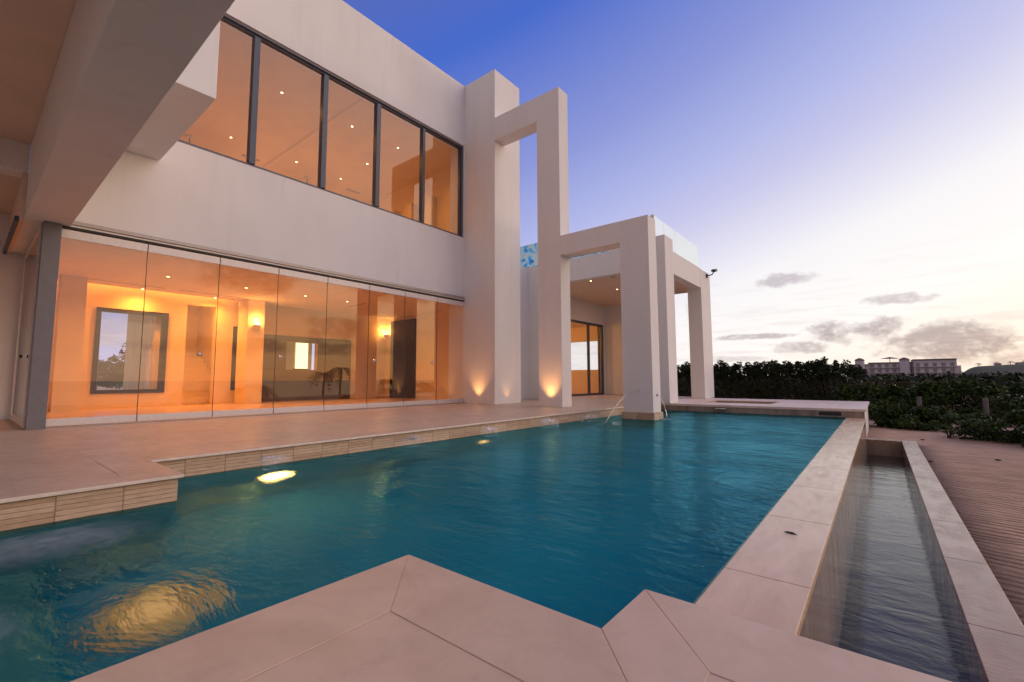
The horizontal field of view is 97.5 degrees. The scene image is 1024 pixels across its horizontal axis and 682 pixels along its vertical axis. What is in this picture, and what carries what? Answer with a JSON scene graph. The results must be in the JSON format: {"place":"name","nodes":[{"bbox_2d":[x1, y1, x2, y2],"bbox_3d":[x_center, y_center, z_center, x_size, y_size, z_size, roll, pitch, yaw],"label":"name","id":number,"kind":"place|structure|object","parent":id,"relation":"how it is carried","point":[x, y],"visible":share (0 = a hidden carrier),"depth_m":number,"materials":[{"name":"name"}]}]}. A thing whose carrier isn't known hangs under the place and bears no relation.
{"place":"outdoors","nodes":[
{"label":"outdoors","id":0,"kind":"place"},
{"bbox_2d":[0,395,691,490],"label":"terrace","id":1,"kind":"structure","parent":0,"point":[35,457],"depth_m":5.61,"materials":[{"name":"stone"}]},
{"bbox_2d":[0,0,700,429],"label":"house","id":2,"kind":"structure","parent":1,"relation":"on","point":[120,194],"depth_m":9.89,"materials":[{"name":"paint"}]},
{"bbox_2d":[10,223,41,427],"bbox_3d":[-7.595,-0.173,6.989,2.450,2.848,0.080,-4,-6,39],"label":"side door","id":3,"kind":"structure","parent":2,"relation":"in","point":[25,324],"depth_m":6.89,"materials":[{"name":"metal"}]},
{"bbox_2d":[46,229,147,426],"bbox_3d":[-6.127,-0.183,6.690,0.077,2.803,0.980,-4,-6,39],"label":"folding door","id":4,"kind":"structure","parent":2,"relation":"in","point":[69,234],"depth_m":6.68,"materials":[{"name":"metal"}]},
{"bbox_2d":[90,307,168,393],"bbox_3d":[-9.572,0.266,11.296,0.160,2.080,1.420,-4,-6,39],"label":"back window","id":5,"kind":"structure","parent":2,"relation":"in","point":[165,316],"depth_m":11.33,"materials":[{"name":"black metal"}]},
{"bbox_2d":[137,244,219,420],"bbox_3d":[-5.493,-0.119,7.468,0.077,2.803,1.010,-4,-6,39],"label":"folding door","id":6,"kind":"structure","parent":2,"relation":"in","point":[154,249],"depth_m":7.44,"materials":[{"name":"metal"}]},
{"bbox_2d":[185,134,194,142],"bbox_3d":[-9.134,-5.252,12.698,0.400,1.090,0.400,-4,-6,39],"label":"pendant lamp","id":7,"kind":"object","parent":2,"relation":"hanging from","point":[189,137],"visible":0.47,"depth_m":12.71,"materials":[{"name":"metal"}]},
{"bbox_2d":[230,327,237,389],"bbox_3d":[-8.094,0.518,13.257,0.080,1.860,0.410,-4,-6,39],"label":"slot window","id":8,"kind":"structure","parent":2,"relation":"in","point":[235,329],"depth_m":13.15,"materials":[{"name":"grey glass"}]},
{"bbox_2d":[212,258,278,416],"bbox_3d":[-4.866,-0.054,8.264,0.040,2.803,1.000,-4,-6,39],"label":"folding door","id":9,"kind":"structure","parent":2,"relation":"in","point":[223,261],"depth_m":8.22,"materials":[{"name":"metal"}]},
{"bbox_2d":[254,323,260,330],"bbox_3d":[-7.173,-0.392,12.664,0.179,0.216,0.180,-4,-6,39],"label":"wall lamp","id":10,"kind":"object","parent":2,"relation":"attached to","point":[257,326],"visible":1,"depth_m":12.63,"materials":[{"name":"metal"}]},
{"bbox_2d":[273,268,327,412],"bbox_3d":[-4.216,0.009,9.032,0.077,2.803,0.996,-4,-6,39],"label":"folding door","id":11,"kind":"structure","parent":2,"relation":"in","point":[283,272],"depth_m":9.00,"materials":[{"name":"metal"}]},
{"bbox_2d":[295,343,307,368],"bbox_3d":[-7.620,0.514,16.292,0.020,1.300,0.440,-4,-6,39],"label":"lit window","id":12,"kind":"structure","parent":2,"relation":"in","point":[301,359],"depth_m":16.28,"materials":[{"name":"white glass"}]},
{"bbox_2d":[178,14,463,237],"bbox_3d":[-3.668,-4.523,10.298,0.204,2.731,6.980,-4,-6,39],"label":"upper window","id":13,"kind":"structure","parent":2,"relation":"in","point":[258,38],"depth_m":9.81,"materials":[{"name":"grey paint"}]},
{"bbox_2d":[324,277,369,409],"bbox_3d":[-3.593,0.074,9.824,0.040,2.803,1.004,-4,-6,39],"label":"folding door","id":14,"kind":"structure","parent":2,"relation":"in","point":[330,280],"depth_m":9.79,"materials":[{"name":"metal"}]},
{"bbox_2d":[367,285,404,407],"bbox_3d":[-2.942,0.137,10.593,0.077,2.803,0.995,-4,-6,39],"label":"folding door","id":15,"kind":"structure","parent":2,"relation":"in","point":[372,288],"depth_m":10.56,"materials":[{"name":"metal"}]},
{"bbox_2d":[389,318,416,397],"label":"inner door","id":16,"kind":"structure","parent":2,"relation":"in","point":[402,354],"depth_m":16.21,"materials":[{"name":"brown wood"}]},
{"bbox_2d":[403,291,436,405],"bbox_3d":[-2.295,0.203,11.385,0.077,2.803,1.035,-4,-6,39],"label":"folding door","id":17,"kind":"structure","parent":2,"relation":"in","point":[407,294],"depth_m":11.36,"materials":[{"name":"metal"}]},
{"bbox_2d":[436,297,463,403],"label":"folding door","id":18,"kind":"structure","parent":2,"relation":"in","point":[442,300],"depth_m":12.15,"materials":[{"name":"metal"}]},
{"bbox_2d":[520,216,650,267],"bbox_3d":[2.042,-2.972,14.044,4.750,0.808,0.055,-4,-6,39],"label":"art glass balustrade","id":19,"kind":"object","parent":2,"relation":"on","point":[525,250],"visible":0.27,"depth_m":15.17,"materials":[{"name":"blue glass"}]},
{"bbox_2d":[571,319,603,395],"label":"sliding door","id":20,"kind":"structure","parent":2,"relation":"in","point":[599,327],"depth_m":18.71,"materials":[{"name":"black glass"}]},
{"bbox_2d":[651,214,697,265],"bbox_3d":[5.165,-2.938,14.037,0.100,0.940,3.950,-4,-6,39],"label":"glass balustrade","id":21,"kind":"object","parent":2,"relation":"on","point":[685,248],"visible":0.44,"depth_m":14.38,"materials":[{"name":"white"}]},
{"bbox_2d":[245,612,730,681],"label":"terrace","id":22,"kind":"structure","parent":0,"point":[390,647],"depth_m":1.04,"materials":[{"name":"stone"}]},
{"bbox_2d":[70,555,950,681],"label":"coping","id":23,"kind":"object","parent":22,"relation":"on","point":[644,635],"visible":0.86,"depth_m":1.12,"materials":[{"name":"beige stone"}]},
{"bbox_2d":[28,0,1023,374],"label":"sky","id":24,"kind":"structure","parent":0,"point":[849,173],"materials":[{"name":"blue"}]},
{"bbox_2d":[97,384,1023,625],"bbox_3d":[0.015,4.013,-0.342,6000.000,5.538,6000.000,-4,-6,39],"label":"ground","id":25,"kind":"structure","parent":0,"point":[983,488],"depth_m":5.21,"materials":[{"name":"brown wood"}]},
{"bbox_2d":[97,361,123,388],"bbox_3d":[-22.385,2.143,23.419,3.463,2.399,3.552,4,-6,-41],"label":"broadleaf tree","id":26,"kind":"object","parent":25,"relation":"on","point":[105,374],"visible":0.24,"depth_m":23.51,"materials":[{"name":"green plant"}]},
{"bbox_2d":[98,354,124,388],"bbox_3d":[-22.181,2.075,25.945,4.408,2.955,5.083,-4,-6,39],"label":"broadleaf tree","id":27,"kind":"object","parent":25,"relation":"on","point":[120,363],"visible":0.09,"depth_m":24.67,"materials":[{"name":"green plant"}]},
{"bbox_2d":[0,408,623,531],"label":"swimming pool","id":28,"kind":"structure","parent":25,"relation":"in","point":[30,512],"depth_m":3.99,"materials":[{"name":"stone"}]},
{"bbox_2d":[0,405,623,503],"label":"house side coping","id":29,"kind":"object","parent":28,"relation":"on","point":[136,470],"visible":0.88,"depth_m":3.62,"materials":[{"name":"stone"}]},
{"bbox_2d":[0,410,846,681],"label":"water","id":30,"kind":"structure","parent":28,"relation":"in","point":[601,522],"depth_m":2.48,"materials":[{"name":"teal liquid"}]},
{"bbox_2d":[448,69,662,419],"bbox_3d":[0.850,-2.286,11.668,6.039,10.670,1.135,-4,-6,39],"label":"portal frame","id":31,"kind":"object","parent":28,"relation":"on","point":[485,342],"visible":0.95,"depth_m":11.85,"materials":[{"name":"paint"}]},
{"bbox_2d":[695,418,866,646],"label":"infinity wall","id":32,"kind":"structure","parent":28,"relation":"on","point":[772,574],"depth_m":2.33,"materials":[{"name":"stone"}]},
{"bbox_2d":[677,361,691,396],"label":"hedge bush","id":33,"kind":"object","parent":25,"relation":"on","point":[682,372],"visible":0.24,"depth_m":19.37,"materials":[{"name":"green plant"}]},
{"bbox_2d":[682,360,742,397],"bbox_3d":[8.192,1.821,18.261,2.385,2.167,1.807,-4,-6,39],"label":"hedge bush","id":34,"kind":"object","parent":25,"relation":"on","point":[724,365],"visible":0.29,"depth_m":17.88,"materials":[{"name":"green plant"}]},
{"bbox_2d":[716,361,772,398],"bbox_3d":[8.925,1.798,17.332,2.252,2.053,1.911,-4,-6,39],"label":"hedge bush","id":35,"kind":"object","parent":25,"relation":"on","point":[733,373],"visible":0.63,"depth_m":17.25,"materials":[{"name":"green plant"}]},
{"bbox_2d":[661,398,869,434],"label":"spa platform","id":36,"kind":"structure","parent":25,"relation":"on","point":[851,409],"depth_m":10.99,"materials":[{"name":"stone"}]},
{"bbox_2d":[656,235,677,402],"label":"porch column","id":37,"kind":"structure","parent":36,"relation":"on","point":[666,325],"depth_m":12.16,"materials":[{"name":"white paint"}]},
{"bbox_2d":[687,269,713,398],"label":"porch column","id":38,"kind":"structure","parent":36,"relation":"on","point":[701,349],"depth_m":14.98,"materials":[{"name":"white paint"}]},
{"bbox_2d":[706,269,717,277],"bbox_3d":[6.853,-2.330,15.424,0.338,0.297,0.271,-4,-6,39],"label":"security camera","id":39,"kind":"object","parent":38,"relation":"attached to","point":[713,271],"visible":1,"depth_m":15.38,"materials":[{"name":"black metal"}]},
{"bbox_2d":[738,359,803,399],"bbox_3d":[9.560,1.687,16.662,2.248,2.018,1.957,-4,-6,39],"label":"hedge bush","id":40,"kind":"object","parent":25,"relation":"on","point":[765,368],"visible":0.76,"depth_m":16.42,"materials":[{"name":"green plant"}]},
{"bbox_2d":[769,361,834,400],"bbox_3d":[10.287,1.677,15.791,2.327,2.002,1.929,-4,-6,39],"label":"hedge bush","id":41,"kind":"object","parent":25,"relation":"on","point":[799,372],"visible":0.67,"depth_m":15.69,"materials":[{"name":"green plant"}]},
{"bbox_2d":[606,370,1023,405],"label":"scrub","id":42,"kind":"object","parent":25,"relation":"on","point":[1007,380],"visible":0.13,"depth_m":28.58,"materials":[{"name":"green plant"}]},
{"bbox_2d":[800,356,876,403],"bbox_3d":[11.007,1.582,15.265,2.285,2.196,2.025,-4,-6,39],"label":"hedge bush","id":43,"kind":"object","parent":25,"relation":"on","point":[858,371],"visible":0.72,"depth_m":15.06,"materials":[{"name":"green plant"}]},
{"bbox_2d":[836,383,912,418],"bbox_3d":[11.236,1.926,14.097,1.922,1.242,1.764,1,-5,-18],"label":"sea grape bush","id":44,"kind":"object","parent":25,"relation":"on","point":[848,391],"visible":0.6,"depth_m":13.83,"materials":[{"name":"green plant"}]},
{"bbox_2d":[849,379,916,399],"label":"scrub bush","id":45,"kind":"object","parent":25,"relation":"on","point":[887,381],"visible":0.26,"depth_m":17.10,"materials":[{"name":"green plant"}]},
{"bbox_2d":[868,403,910,428],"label":"shrub","id":46,"kind":"object","parent":25,"relation":"on","point":[880,418],"visible":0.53,"depth_m":11.67,"materials":[{"name":"green plant"}]},
{"bbox_2d":[847,357,961,376],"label":"hotel","id":47,"kind":"structure","parent":25,"relation":"on","point":[915,367],"depth_m":185.79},
{"bbox_2d":[874,388,940,412],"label":"sea grape bush","id":48,"kind":"object","parent":25,"relation":"on","point":[884,394],"visible":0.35,"depth_m":13.84,"materials":[{"name":"green plant"}]},
{"bbox_2d":[916,396,921,406],"bbox_3d":[11.517,1.981,12.684,0.119,0.820,0.119,-4,-6,39],"label":"wooden post","id":49,"kind":"object","parent":25,"relation":"on","point":[919,401],"visible":0.34,"depth_m":12.67,"materials":[{"name":"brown wood"}]},
{"bbox_2d":[884,405,966,430],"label":"shrub","id":50,"kind":"object","parent":25,"relation":"on","point":[923,418],"visible":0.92,"depth_m":11.05,"materials":[{"name":"green plant"}]},
{"bbox_2d":[866,438,1023,681],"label":"overflow trough","id":51,"kind":"object","parent":25,"relation":"on","point":[989,626],"visible":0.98,"depth_m":2.70,"materials":[{"name":"stone"}]},
{"bbox_2d":[839,454,971,681],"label":"trough water","id":52,"kind":"structure","parent":51,"relation":"in","point":[897,611],"depth_m":3.22,"materials":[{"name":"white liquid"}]},
{"bbox_2d":[902,378,992,411],"bbox_3d":[16.780,2.058,17.148,2.920,1.331,2.238,-4,-6,39],"label":"scrub bush","id":53,"kind":"object","parent":25,"relation":"on","point":[905,383],"visible":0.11,"depth_m":17.47,"materials":[{"name":"green plant"}]},
{"bbox_2d":[934,421,963,438],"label":"seedling","id":54,"kind":"object","parent":25,"relation":"on","point":[950,433],"visible":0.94,"depth_m":9.52,"materials":[{"name":"green plant"}]},
{"bbox_2d":[908,378,993,417],"bbox_3d":[12.705,1.739,13.183,1.981,1.300,1.676,-4,-6,39],"label":"sea grape bush","id":55,"kind":"object","parent":25,"relation":"on","point":[947,392],"visible":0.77,"depth_m":12.97,"materials":[{"name":"green plant"}]},
{"bbox_2d":[945,409,1023,442],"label":"shrub","id":56,"kind":"object","parent":25,"relation":"on","point":[987,427],"visible":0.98,"depth_m":9.00,"materials":[{"name":"green plant"}]},
{"bbox_2d":[982,398,989,415],"bbox_3d":[12.383,1.896,11.725,0.119,0.820,0.119,-4,-6,39],"label":"wooden post","id":57,"kind":"object","parent":25,"relation":"on","point":[985,406],"visible":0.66,"depth_m":11.71,"materials":[{"name":"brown wood"}]},
{"bbox_2d":[956,379,1023,424],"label":"sea grape bush","id":58,"kind":"object","parent":25,"relation":"on","point":[1002,405],"visible":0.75,"depth_m":12.29,"materials":[{"name":"green plant"}]},
{"bbox_2d":[1014,424,1023,446],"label":"shrub","id":59,"kind":"object","parent":25,"relation":"on","point":[1020,428],"visible":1,"depth_m":8.36,"materials":[{"name":"green plant"}]},
{"bbox_2d":[962,364,1023,377],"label":"hill","id":60,"kind":"structure","parent":0,"point":[1012,368],"depth_m":175.59,"materials":[{"name":"grey"}]}
]}

